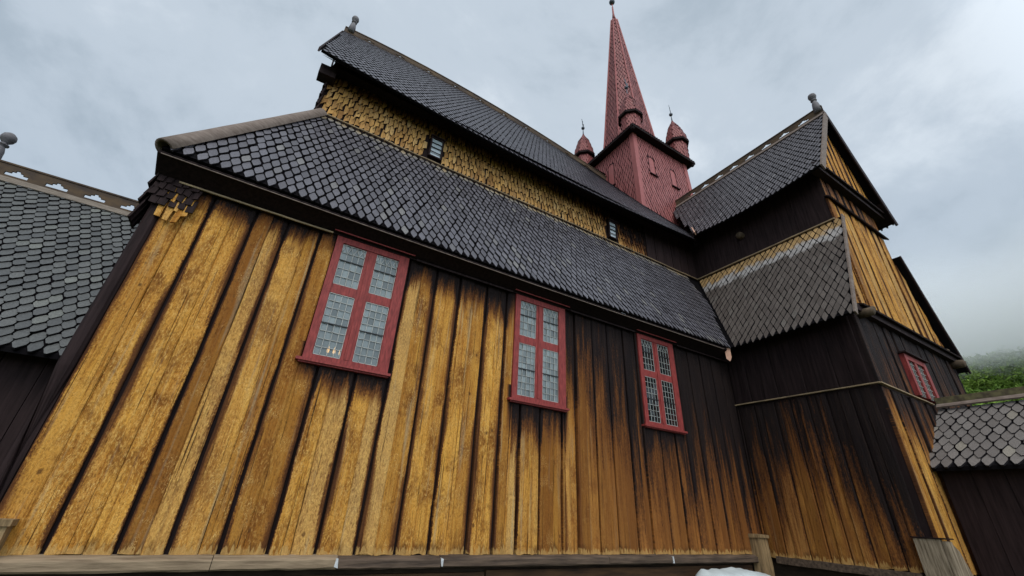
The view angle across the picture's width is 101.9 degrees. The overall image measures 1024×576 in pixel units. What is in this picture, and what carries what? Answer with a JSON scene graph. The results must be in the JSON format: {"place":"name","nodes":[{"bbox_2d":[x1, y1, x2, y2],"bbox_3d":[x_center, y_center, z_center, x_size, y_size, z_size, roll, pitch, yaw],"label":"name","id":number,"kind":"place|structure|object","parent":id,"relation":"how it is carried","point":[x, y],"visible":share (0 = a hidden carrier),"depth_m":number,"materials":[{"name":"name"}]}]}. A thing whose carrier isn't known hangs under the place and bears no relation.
{"place":"outdoors","nodes":[
{"label":"outdoors","id":0,"kind":"place"},
{"bbox_2d":[0,0,1023,575],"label":"stave church","id":1,"kind":"structure","parent":0,"point":[380,310],"depth_m":6.51,"materials":[{"name":"brown wood"}]},
{"bbox_2d":[295,229,414,378],"bbox_3d":[-2.060,0.199,5.665,1.167,1.916,0.245,18,-32,-26],"label":"window","id":2,"kind":"structure","parent":1,"relation":"in","point":[354,323],"depth_m":5.57,"materials":[{"name":"red paint"}]},
{"bbox_2d":[427,134,445,161],"bbox_3d":[-1.609,-2.977,8.837,0.330,0.570,0.118,18,-32,-26],"label":"small window","id":3,"kind":"structure","parent":1,"relation":"in","point":[435,151],"depth_m":8.84,"materials":[{"name":"grey glass"}]},
{"bbox_2d":[507,289,569,412],"bbox_3d":[0.452,1.033,6.969,1.167,1.916,0.245,18,-32,-26],"label":"window","id":4,"kind":"structure","parent":1,"relation":"in","point":[538,379],"depth_m":6.89,"materials":[{"name":"red paint"}]},
{"bbox_2d":[606,218,617,240],"bbox_3d":[2.682,-1.552,11.065,0.330,0.570,0.118,18,-32,-26],"label":"small window","id":5,"kind":"structure","parent":1,"relation":"in","point":[612,233],"depth_m":11.06,"materials":[{"name":"grey glass"}]},
{"bbox_2d":[636,329,687,434],"bbox_3d":[2.895,1.844,8.238,1.167,1.915,0.245,18,-32,-26],"label":"window","id":6,"kind":"structure","parent":1,"relation":"in","point":[661,413],"depth_m":8.16,"materials":[{"name":"red paint"}]},
{"bbox_2d":[898,350,939,403],"bbox_3d":[8.251,1.830,8.435,1.140,0.870,0.250,18,-32,-26],"label":"window","id":7,"kind":"structure","parent":1,"relation":"in","point":[920,380],"depth_m":8.37,"materials":[{"name":"red paint"}]},
{"bbox_2d":[0,0,1023,357],"label":"sky","id":8,"kind":"structure","parent":0,"point":[926,96],"materials":[{"name":"grey"}]},
{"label":"hill","id":9,"kind":"structure","parent":0,"visible":0},
{"bbox_2d":[958,345,1023,405],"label":"hillside forest","id":10,"kind":"object","parent":9,"relation":"on","point":[1010,364],"visible":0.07,"depth_m":163.70,"materials":[{"name":"green plant"}]},
{"bbox_3d":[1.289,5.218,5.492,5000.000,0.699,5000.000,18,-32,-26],"label":"ground","id":11,"kind":"structure","parent":0,"visible":0},
{"bbox_2d":[695,567,769,575],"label":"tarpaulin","id":12,"kind":"object","parent":11,"relation":"on","point":[730,571],"visible":1,"depth_m":6.71,"materials":[{"name":"white plastic"}]}
]}

